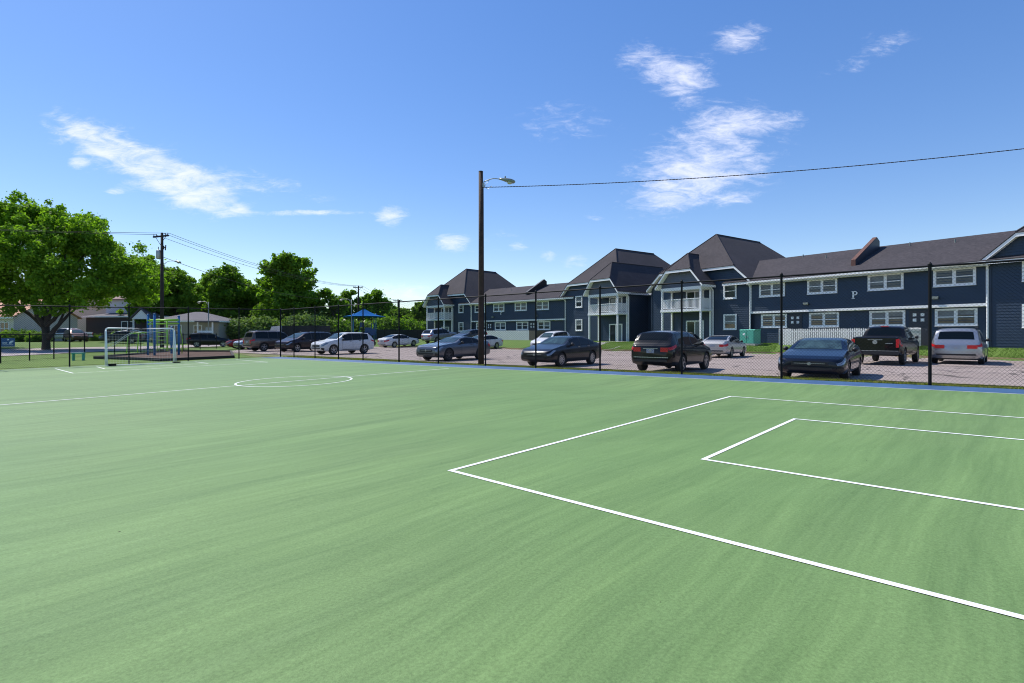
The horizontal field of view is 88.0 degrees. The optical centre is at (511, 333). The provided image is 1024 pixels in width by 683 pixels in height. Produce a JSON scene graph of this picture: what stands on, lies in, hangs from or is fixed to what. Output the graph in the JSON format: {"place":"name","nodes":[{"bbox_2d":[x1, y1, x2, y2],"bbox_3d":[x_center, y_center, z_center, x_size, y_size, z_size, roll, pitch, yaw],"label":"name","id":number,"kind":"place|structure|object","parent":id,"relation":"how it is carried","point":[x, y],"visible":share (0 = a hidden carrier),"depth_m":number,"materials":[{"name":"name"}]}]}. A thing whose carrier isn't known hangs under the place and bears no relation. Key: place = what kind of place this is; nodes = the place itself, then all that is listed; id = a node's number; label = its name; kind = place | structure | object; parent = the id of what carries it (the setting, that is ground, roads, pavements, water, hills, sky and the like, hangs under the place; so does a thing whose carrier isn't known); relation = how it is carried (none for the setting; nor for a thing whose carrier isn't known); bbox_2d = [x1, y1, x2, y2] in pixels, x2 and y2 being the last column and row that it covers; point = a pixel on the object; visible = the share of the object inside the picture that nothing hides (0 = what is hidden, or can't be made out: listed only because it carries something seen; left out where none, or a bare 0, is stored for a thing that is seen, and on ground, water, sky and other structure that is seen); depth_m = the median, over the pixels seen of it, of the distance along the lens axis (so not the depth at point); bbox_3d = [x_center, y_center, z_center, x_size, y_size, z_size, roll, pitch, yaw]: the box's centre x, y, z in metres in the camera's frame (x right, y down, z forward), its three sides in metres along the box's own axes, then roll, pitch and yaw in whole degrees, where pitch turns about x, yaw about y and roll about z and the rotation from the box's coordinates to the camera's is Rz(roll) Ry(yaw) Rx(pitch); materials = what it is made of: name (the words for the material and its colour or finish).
{"place":"outdoors","nodes":[
{"label":"outdoors","id":0,"kind":"place"},
{"bbox_2d":[1,345,219,355],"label":"road","id":1,"kind":"structure","parent":0,"point":[57,351],"depth_m":50.75,"materials":[{"name":"grey asphalt"}]},
{"bbox_2d":[186,331,231,346],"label":"parked car","id":2,"kind":"object","parent":1,"relation":"on","point":[220,339],"visible":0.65,"depth_m":61.69,"materials":[{"name":"black paint"}]},
{"bbox_2d":[0,339,1023,369],"bbox_3d":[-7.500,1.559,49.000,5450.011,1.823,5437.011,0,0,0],"label":"ground","id":3,"kind":"structure","parent":0,"point":[37,363],"depth_m":38.70,"materials":[{"name":"green plant"}]},
{"bbox_2d":[0,335,14,362],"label":"fence sign","id":4,"kind":"object","parent":3,"relation":"on","point":[6,342],"visible":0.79,"depth_m":28.45,"materials":[{"name":"blue"}]},
{"bbox_2d":[6,328,35,341],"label":"shrub","id":5,"kind":"object","parent":3,"relation":"on","point":[17,336],"visible":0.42,"depth_m":71.07,"materials":[{"name":"green plant"}]},
{"bbox_2d":[23,330,52,341],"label":"shrub","id":6,"kind":"object","parent":3,"relation":"on","point":[35,338],"visible":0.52,"depth_m":70.21,"materials":[{"name":"green plant"}]},
{"bbox_2d":[0,300,81,340],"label":"house","id":7,"kind":"structure","parent":3,"relation":"on","point":[20,318],"depth_m":75.03,"materials":[{"name":"beige"}]},
{"bbox_2d":[0,322,8,331],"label":"window","id":8,"kind":"structure","parent":7,"relation":"in","point":[2,324],"depth_m":73.48,"materials":[{"name":"white paint"}]},
{"bbox_2d":[51,328,93,340],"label":"pickup truck","id":9,"kind":"object","parent":3,"relation":"on","point":[61,330],"visible":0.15,"depth_m":74.40,"materials":[{"name":"white paint"}]},
{"bbox_2d":[63,329,88,341],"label":"parked car","id":10,"kind":"object","parent":3,"relation":"on","point":[75,332],"visible":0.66,"depth_m":71.01,"materials":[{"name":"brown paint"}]},
{"bbox_2d":[70,299,105,331],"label":"house","id":11,"kind":"structure","parent":3,"relation":"on","point":[80,321],"depth_m":87.50,"materials":[{"name":"white paint"}]},
{"bbox_2d":[0,189,177,349],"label":"maple tree","id":12,"kind":"object","parent":3,"relation":"on","point":[47,271],"visible":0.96,"depth_m":50.50,"materials":[{"name":"green plant"}]},
{"bbox_2d":[1,332,216,361],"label":"chain link fence","id":13,"kind":"object","parent":3,"relation":"on","point":[114,334],"visible":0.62,"depth_m":36.41,"materials":[{"name":"black metal"}]},
{"bbox_2d":[99,331,141,341],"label":"parked car","id":14,"kind":"object","parent":3,"relation":"on","point":[117,336],"visible":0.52,"depth_m":71.58,"materials":[{"name":"grey paint"}]},
{"bbox_2d":[82,296,192,340],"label":"house","id":15,"kind":"structure","parent":3,"relation":"on","point":[117,301],"depth_m":83.86,"materials":[{"name":"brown brick"}]},
{"bbox_2d":[121,321,132,329],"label":"window","id":16,"kind":"structure","parent":15,"relation":"in","point":[123,323],"depth_m":83.41,"materials":[{"name":"white paint"}]},
{"bbox_2d":[0,304,278,368],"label":"chain link fence","id":17,"kind":"object","parent":3,"relation":"on","point":[188,328],"visible":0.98,"depth_m":28.73,"materials":[{"name":"black metal"}]},
{"bbox_2d":[111,254,177,324],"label":"tree","id":18,"kind":"object","parent":3,"relation":"on","point":[169,300],"visible":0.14,"depth_m":82.74,"materials":[{"name":"green plant"}]},
{"bbox_2d":[93,350,234,360],"bbox_3d":[-24.826,1.511,38.734,7.834,0.227,17.420,0,0,-29],"label":"timber edging","id":19,"kind":"object","parent":3,"relation":"on","point":[232,355],"visible":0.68,"depth_m":33.25,"materials":[{"name":"brown wood"}]},
{"bbox_2d":[153,233,180,350],"bbox_3d":[-32.447,-3.840,49.796,3.334,11.420,0.459,0,0,18],"label":"utility pole","id":20,"kind":"object","parent":3,"relation":"on","point":[160,254],"visible":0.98,"depth_m":49.89,"materials":[{"name":"brown wood"}]},
{"bbox_2d":[0,229,131,232],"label":"overhead cable","id":21,"kind":"object","parent":20,"relation":"attached to","point":[71,231],"visible":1,"depth_m":46.99,"materials":[{"name":"black rubber"}]},
{"bbox_2d":[116,352,230,357],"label":"playground mulch","id":22,"kind":"object","parent":3,"relation":"on","point":[197,354],"visible":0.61,"depth_m":39.30,"materials":[{"name":"brown plant"}]},
{"bbox_2d":[146,313,182,355],"bbox_3d":[-25.848,0.105,39.300,3.602,3.130,2.216,0,0,41],"label":"climbing frame","id":23,"kind":"object","parent":22,"relation":"on","point":[166,332],"visible":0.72,"depth_m":38.57,"materials":[{"name":"blue paint"}]},
{"bbox_2d":[156,266,208,315],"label":"tree","id":24,"kind":"object","parent":3,"relation":"on","point":[186,296],"visible":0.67,"depth_m":84.87,"materials":[{"name":"green plant"}]},
{"bbox_2d":[152,312,234,342],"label":"house","id":25,"kind":"structure","parent":3,"relation":"on","point":[197,322],"depth_m":73.01,"materials":[{"name":"grey"}]},
{"bbox_2d":[168,325,181,334],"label":"window","id":26,"kind":"structure","parent":25,"relation":"in","point":[174,326],"depth_m":72.61,"materials":[{"name":"white glass"}]},
{"bbox_2d":[197,262,255,318],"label":"tree","id":27,"kind":"object","parent":3,"relation":"on","point":[227,294],"visible":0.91,"depth_m":94.73,"materials":[{"name":"green plant"}]},
{"bbox_2d":[224,315,258,339],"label":"shrub","id":28,"kind":"object","parent":3,"relation":"on","point":[242,329],"visible":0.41,"depth_m":76.08,"materials":[{"name":"green plant"}]},
{"bbox_2d":[241,296,282,318],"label":"tree","id":29,"kind":"object","parent":3,"relation":"on","point":[256,302],"visible":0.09,"depth_m":96.81,"materials":[{"name":"green plant"}]},
{"bbox_2d":[243,312,281,330],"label":"shrub","id":30,"kind":"object","parent":3,"relation":"on","point":[268,322],"visible":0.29,"depth_m":78.19,"materials":[{"name":"green plant"}]},
{"bbox_2d":[237,250,326,320],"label":"tree","id":31,"kind":"object","parent":3,"relation":"on","point":[287,263],"visible":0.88,"depth_m":89.16,"materials":[{"name":"green plant"}]},
{"bbox_2d":[278,311,321,325],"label":"shrub","id":32,"kind":"object","parent":3,"relation":"on","point":[297,320],"visible":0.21,"depth_m":79.26,"materials":[{"name":"green plant"}]},
{"bbox_2d":[292,310,335,330],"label":"shrub","id":33,"kind":"object","parent":3,"relation":"on","point":[321,318],"visible":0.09,"depth_m":84.08,"materials":[{"name":"green plant"}]},
{"bbox_2d":[310,287,349,318],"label":"tree","id":34,"kind":"object","parent":3,"relation":"on","point":[327,292],"visible":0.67,"depth_m":94.26,"materials":[{"name":"green plant"}]},
{"bbox_2d":[328,314,350,331],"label":"shrub","id":35,"kind":"object","parent":3,"relation":"on","point":[341,327],"visible":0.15,"depth_m":84.98,"materials":[{"name":"green plant"}]},
{"bbox_2d":[336,288,366,321],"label":"tree","id":36,"kind":"object","parent":3,"relation":"on","point":[345,294],"visible":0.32,"depth_m":117.15,"materials":[{"name":"green plant"}]},
{"bbox_2d":[348,318,365,330],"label":"shrub","id":37,"kind":"object","parent":3,"relation":"on","point":[356,328],"visible":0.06,"depth_m":91.65,"materials":[{"name":"green plant"}]},
{"bbox_2d":[344,309,384,338],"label":"shade canopy","id":38,"kind":"object","parent":3,"relation":"on","point":[366,313],"visible":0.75,"depth_m":73.99,"materials":[{"name":"blue fabric"}]},
{"bbox_2d":[360,322,375,339],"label":"play tower","id":39,"kind":"structure","parent":3,"relation":"on","point":[373,331],"depth_m":74.44,"materials":[{"name":"blue"}]},
{"bbox_2d":[359,288,393,322],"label":"tree","id":40,"kind":"object","parent":3,"relation":"on","point":[375,296],"visible":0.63,"depth_m":115.07,"materials":[{"name":"green plant"}]},
{"bbox_2d":[330,329,424,339],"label":"screen fence","id":41,"kind":"object","parent":3,"relation":"on","point":[401,333],"visible":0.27,"depth_m":84.42,"materials":[{"name":"black plastic"}]},
{"bbox_2d":[368,310,410,329],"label":"shrub","id":42,"kind":"object","parent":3,"relation":"on","point":[389,319],"visible":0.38,"depth_m":90.47,"materials":[{"name":"green plant"}]},
{"bbox_2d":[391,307,410,318],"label":"tree","id":43,"kind":"object","parent":3,"relation":"on","point":[403,311],"visible":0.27,"depth_m":126.30,"materials":[{"name":"green plant"}]},
{"bbox_2d":[404,314,423,329],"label":"shrub","id":44,"kind":"object","parent":3,"relation":"on","point":[413,324],"visible":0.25,"depth_m":94.64,"materials":[{"name":"green plant"}]},
{"bbox_2d":[404,301,425,321],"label":"tree","id":45,"kind":"object","parent":3,"relation":"on","point":[417,311],"visible":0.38,"depth_m":110.53,"materials":[{"name":"green plant"}]},
{"bbox_2d":[421,328,455,342],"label":"parked car","id":46,"kind":"object","parent":3,"relation":"on","point":[442,333],"visible":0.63,"depth_m":63.34,"materials":[{"name":"grey paint"}]},
{"bbox_2d":[453,329,486,336],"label":"parked car","id":47,"kind":"object","parent":3,"relation":"on","point":[473,331],"visible":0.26,"depth_m":62.58,"materials":[{"name":"grey paint"}]},
{"bbox_2d":[478,171,514,364],"bbox_3d":[-0.702,-2.903,24.257,1.704,9.160,0.310,0,0,2],"label":"light pole","id":48,"kind":"object","parent":3,"relation":"on","point":[481,245],"visible":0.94,"depth_m":24.20,"materials":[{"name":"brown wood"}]},
{"bbox_2d":[484,148,1023,187],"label":"overhead cable","id":49,"kind":"object","parent":48,"relation":"attached to","point":[765,173],"visible":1,"depth_m":21.64,"materials":[{"name":"black rubber"}]},
{"bbox_2d":[484,330,528,339],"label":"picket fence","id":50,"kind":"object","parent":3,"relation":"on","point":[518,335],"visible":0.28,"depth_m":74.71,"materials":[{"name":"white wood"}]},
{"bbox_2d":[0,358,1023,682],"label":"court surface","id":51,"kind":"object","parent":3,"relation":"on","point":[304,530],"visible":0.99,"depth_m":4.24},
{"bbox_2d":[105,327,180,365],"bbox_3d":[-19.453,0.644,28.011,0.510,1.968,3.258,0,0,43],"label":"soccer goal","id":52,"kind":"object","parent":51,"relation":"on","point":[173,348],"visible":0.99,"depth_m":27.73,"materials":[{"name":"white metal"}]},
{"bbox_2d":[4,358,1023,618],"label":"court lines","id":53,"kind":"object","parent":51,"relation":"on","point":[1004,612],"visible":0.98,"depth_m":4.88,"materials":[{"name":"paint"}]},
{"bbox_2d":[12,357,1023,393],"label":"court border","id":54,"kind":"object","parent":51,"relation":"on","point":[969,389],"visible":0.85,"depth_m":16.27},
{"bbox_2d":[529,330,544,339],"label":"picket fence","id":55,"kind":"object","parent":3,"relation":"on","point":[532,333],"visible":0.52,"depth_m":72.01,"materials":[{"name":"white wood"}]},
{"bbox_2d":[234,353,981,387],"bbox_3d":[-1.707,1.418,25.407,59.728,0.280,3.062,0,0,38],"label":"turf strip","id":56,"kind":"object","parent":3,"relation":"on","point":[261,355],"visible":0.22,"depth_m":38.41,"materials":[{"name":"green plant"}]},
{"bbox_2d":[280,259,1023,387],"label":"chain link fence","id":57,"kind":"object","parent":3,"relation":"on","point":[929,317],"visible":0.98,"depth_m":17.53,"materials":[{"name":"black metal"}]},
{"bbox_2d":[379,346,1023,359],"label":"kerb","id":58,"kind":"structure","parent":3,"relation":"on","point":[990,358],"depth_m":41.69,"materials":[{"name":"grey concrete"}]},
{"bbox_2d":[422,226,1023,347],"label":"apartment building","id":59,"kind":"structure","parent":3,"relation":"on","point":[717,257],"depth_m":48.94,"materials":[{"name":"blue wood"}]},
{"bbox_2d":[493,304,503,311],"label":"window","id":60,"kind":"structure","parent":59,"relation":"in","point":[496,305],"depth_m":79.51,"materials":[{"name":"white paint"}]},
{"bbox_2d":[495,322,505,329],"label":"window","id":61,"kind":"structure","parent":59,"relation":"in","point":[496,323],"depth_m":79.53,"materials":[{"name":"white paint"}]},
{"bbox_2d":[515,302,526,310],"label":"window","id":62,"kind":"structure","parent":59,"relation":"in","point":[523,306],"depth_m":75.97,"materials":[{"name":"white paint"}]},
{"bbox_2d":[516,322,527,329],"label":"window","id":63,"kind":"structure","parent":59,"relation":"in","point":[526,326],"depth_m":76.45,"materials":[{"name":"white glass"}]},
{"bbox_2d":[537,301,548,309],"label":"window","id":64,"kind":"structure","parent":59,"relation":"in","point":[543,303],"depth_m":73.13,"materials":[{"name":"white paint"}]},
{"bbox_2d":[537,321,550,329],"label":"window","id":65,"kind":"structure","parent":59,"relation":"in","point":[539,322],"depth_m":73.40,"materials":[{"name":"white paint"}]},
{"bbox_2d":[575,296,582,307],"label":"window","id":66,"kind":"structure","parent":59,"relation":"in","point":[578,301],"depth_m":68.21,"materials":[{"name":"white paint"}]},
{"bbox_2d":[575,319,582,330],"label":"window","id":67,"kind":"structure","parent":59,"relation":"in","point":[578,321],"depth_m":68.24,"materials":[{"name":"white paint"}]},
{"bbox_2d":[609,324,622,340],"bbox_3d":[12.297,-0.050,62.839,0.092,2.300,2.100,0,0,-35],"label":"patio door","id":68,"kind":"structure","parent":59,"relation":"in","point":[611,326],"depth_m":63.04,"materials":[{"name":"white paint"}]},
{"bbox_2d":[609,297,622,311],"bbox_3d":[12.297,-3.455,62.839,0.092,1.870,2.100,0,0,-35],"label":"patio door","id":69,"kind":"structure","parent":59,"relation":"in","point":[612,300],"depth_m":63.04,"materials":[{"name":"white paint"}]},
{"bbox_2d":[686,320,703,339],"bbox_3d":[18.582,-0.220,53.856,0.092,2.300,2.100,0,0,-35],"label":"patio door","id":70,"kind":"structure","parent":59,"relation":"in","point":[690,327],"depth_m":53.83,"materials":[{"name":"white paint"}]},
{"bbox_2d":[686,290,703,308],"bbox_3d":[18.582,-3.455,53.856,0.092,1.870,2.100,0,0,-35],"label":"patio door","id":71,"kind":"structure","parent":59,"relation":"in","point":[690,293],"depth_m":54.01,"materials":[{"name":"white paint"}]},
{"bbox_2d":[723,285,736,299],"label":"window","id":72,"kind":"structure","parent":59,"relation":"in","point":[734,294],"depth_m":50.64,"materials":[{"name":"white paint"}]},
{"bbox_2d":[723,314,736,329],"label":"window","id":73,"kind":"structure","parent":59,"relation":"in","point":[732,324],"depth_m":50.64,"materials":[{"name":"white paint"}]},
{"bbox_2d":[758,282,784,297],"bbox_3d":[23.187,-3.930,47.307,0.130,1.260,2.420,0,0,-35],"label":"window","id":74,"kind":"structure","parent":59,"relation":"in","point":[766,288],"depth_m":47.43,"materials":[{"name":"white paint"}]},
{"bbox_2d":[761,314,786,327],"bbox_3d":[23.450,-1.160,47.490,0.130,1.240,2.420,0,0,-35],"label":"window","id":75,"kind":"structure","parent":59,"relation":"in","point":[776,316],"depth_m":47.48,"materials":[{"name":"white paint"}]},
{"bbox_2d":[788,314,801,343],"bbox_3d":[24.553,-0.360,45.944,0.075,2.680,1.160,0,0,-35],"label":"door","id":76,"kind":"structure","parent":59,"relation":"in","point":[797,323],"depth_m":45.91,"materials":[{"name":"grey paint"}]},
{"bbox_2d":[807,278,837,294],"bbox_3d":[25.624,-3.930,43.825,0.130,1.260,2.420,0,0,-35],"label":"window","id":77,"kind":"structure","parent":59,"relation":"in","point":[818,282],"depth_m":43.83,"materials":[{"name":"white paint"}]},
{"bbox_2d":[808,312,838,327],"bbox_3d":[25.886,-1.160,44.008,0.130,1.240,2.420,0,0,-35],"label":"window","id":78,"kind":"structure","parent":59,"relation":"in","point":[826,314],"depth_m":44.00,"materials":[{"name":"white paint"}]},
{"bbox_2d":[868,273,903,290],"bbox_3d":[28.232,-3.930,40.096,0.130,1.260,2.420,0,0,-35],"label":"window","id":79,"kind":"structure","parent":59,"relation":"in","point":[896,276],"depth_m":40.06,"materials":[{"name":"white paint"}]},
{"bbox_2d":[869,310,905,326],"bbox_3d":[28.494,-1.160,40.280,0.130,1.240,2.420,0,0,-35],"label":"window","id":80,"kind":"structure","parent":59,"relation":"in","point":[893,313],"depth_m":40.23,"materials":[{"name":"white paint"}]},
{"bbox_2d":[909,310,927,345],"bbox_3d":[29.655,-0.360,38.651,0.075,2.680,1.160,0,0,-35],"label":"door","id":81,"kind":"structure","parent":59,"relation":"in","point":[923,317],"depth_m":38.49,"materials":[{"name":"grey paint"}]},
{"bbox_2d":[932,267,975,287],"bbox_3d":[30.611,-3.930,36.696,0.130,1.260,2.420,0,0,-35],"label":"window","id":82,"kind":"structure","parent":59,"relation":"in","point":[952,273],"depth_m":36.66,"materials":[{"name":"white paint"}]},
{"bbox_2d":[935,308,977,325],"bbox_3d":[30.873,-1.160,36.879,0.130,1.240,2.420,0,0,-35],"label":"window","id":83,"kind":"structure","parent":59,"relation":"in","point":[958,310],"depth_m":36.82,"materials":[{"name":"white paint"}]},
{"bbox_2d":[740,329,760,345],"bbox_3d":[20.663,0.295,46.004,1.240,1.420,1.640,0,0,-35],"label":"utility cabinet","id":84,"kind":"object","parent":3,"relation":"on","point":[751,337],"visible":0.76,"depth_m":45.48,"materials":[{"name":"metal"}]},
{"bbox_2d":[779,327,920,345],"bbox_3d":[26.000,0.250,41.464,1.917,1.460,9.344,0,0,-36],"label":"picket fence","id":85,"kind":"object","parent":3,"relation":"on","point":[786,337],"visible":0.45,"depth_m":41.87,"materials":[{"name":"white wood"}]},
{"bbox_2d":[0,0,1023,320],"label":"sky","id":86,"kind":"structure","parent":0,"point":[355,138],"materials":[{"name":"blue"}]},
{"bbox_2d":[232,347,1023,388],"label":"car park paving","id":87,"kind":"object","parent":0,"point":[716,364],"visible":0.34,"depth_m":25.91,"materials":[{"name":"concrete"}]},
{"bbox_2d":[225,337,243,348],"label":"parked car","id":88,"kind":"object","parent":87,"relation":"on","point":[230,342],"visible":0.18,"depth_m":54.12,"materials":[{"name":"red paint"}]},
{"bbox_2d":[243,330,288,350],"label":"parked car","id":89,"kind":"object","parent":87,"relation":"on","point":[269,338],"visible":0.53,"depth_m":46.84,"materials":[{"name":"brown paint"}]},
{"bbox_2d":[270,325,329,335],"bbox_3d":[-23.747,0.312,58.531,6.700,2.444,2.300,0,0,12],"label":"box truck","id":90,"kind":"object","parent":87,"relation":"on","point":[288,328],"visible":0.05,"depth_m":57.41,"materials":[{"name":"black"}]},
{"bbox_2d":[274,331,331,351],"bbox_3d":[-18.412,0.634,47.265,2.229,1.796,5.148,0,0,30],"label":"parked car","id":91,"kind":"object","parent":87,"relation":"on","point":[288,346],"visible":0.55,"depth_m":46.07,"materials":[{"name":"black paint"}]},
{"bbox_2d":[311,332,373,354],"bbox_3d":[-13.075,0.697,41.081,2.122,1.670,4.698,0,0,39],"label":"parked car","id":92,"kind":"object","parent":87,"relation":"on","point":[357,344],"visible":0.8,"depth_m":40.43,"materials":[{"name":"white paint"}]},
{"bbox_2d":[377,334,418,347],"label":"parked car","id":93,"kind":"object","parent":87,"relation":"on","point":[380,343],"visible":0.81,"depth_m":60.19,"materials":[{"name":"white paint"}]},
{"bbox_2d":[416,336,489,360],"bbox_3d":[-3.426,0.836,31.765,2.153,1.392,4.828,0,0,37],"label":"parked car","id":94,"kind":"object","parent":87,"relation":"on","point":[448,341],"visible":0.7,"depth_m":30.72,"materials":[{"name":"grey paint"}]},
{"bbox_2d":[473,335,502,348],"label":"parked car","id":95,"kind":"object","parent":87,"relation":"on","point":[500,340],"visible":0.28,"depth_m":54.56,"materials":[{"name":"white paint"}]},
{"bbox_2d":[530,331,568,345],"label":"parked car","id":96,"kind":"object","parent":87,"relation":"on","point":[546,335],"visible":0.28,"depth_m":50.38,"materials":[{"name":"white paint"}]},
{"bbox_2d":[521,336,601,366],"bbox_3d":[2.546,0.809,26.344,2.118,1.444,4.898,0,0,39],"label":"parked car","id":97,"kind":"object","parent":87,"relation":"on","point":[549,351],"visible":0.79,"depth_m":25.33,"materials":[{"name":"blue paint"}]},
{"bbox_2d":[631,331,711,371],"bbox_3d":[6.868,0.695,22.511,2.122,1.670,4.698,0,0,39],"label":"parked car","id":98,"kind":"object","parent":87,"relation":"on","point":[690,350],"visible":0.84,"depth_m":20.97,"materials":[{"name":"black paint"}]},
{"bbox_2d":[701,335,746,357],"bbox_3d":[14.361,0.810,35.927,2.118,1.444,4.898,0,0,38],"label":"parked car","id":99,"kind":"object","parent":87,"relation":"on","point":[716,347],"visible":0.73,"depth_m":34.31,"materials":[{"name":"grey paint"}]},
{"bbox_2d":[778,338,861,378],"bbox_3d":[11.280,0.833,19.245,2.329,1.394,5.094,0,0,39],"label":"parked car","id":100,"kind":"object","parent":87,"relation":"on","point":[790,358],"visible":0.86,"depth_m":17.75,"materials":[{"name":"blue paint"}]},
{"bbox_2d":[852,326,918,364],"bbox_3d":[20.002,0.551,28.235,5.982,1.962,2.352,0,0,-45],"label":"pickup truck","id":101,"kind":"object","parent":87,"relation":"on","point":[887,345],"visible":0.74,"depth_m":26.60,"materials":[{"name":"black paint"}]},
{"bbox_2d":[932,327,990,363],"bbox_3d":[24.185,0.580,28.628,2.429,1.903,5.148,0,0,44],"label":"parked car","id":102,"kind":"object","parent":87,"relation":"on","point":[939,332],"visible":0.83,"depth_m":26.87,"materials":[{"name":"grey paint"}]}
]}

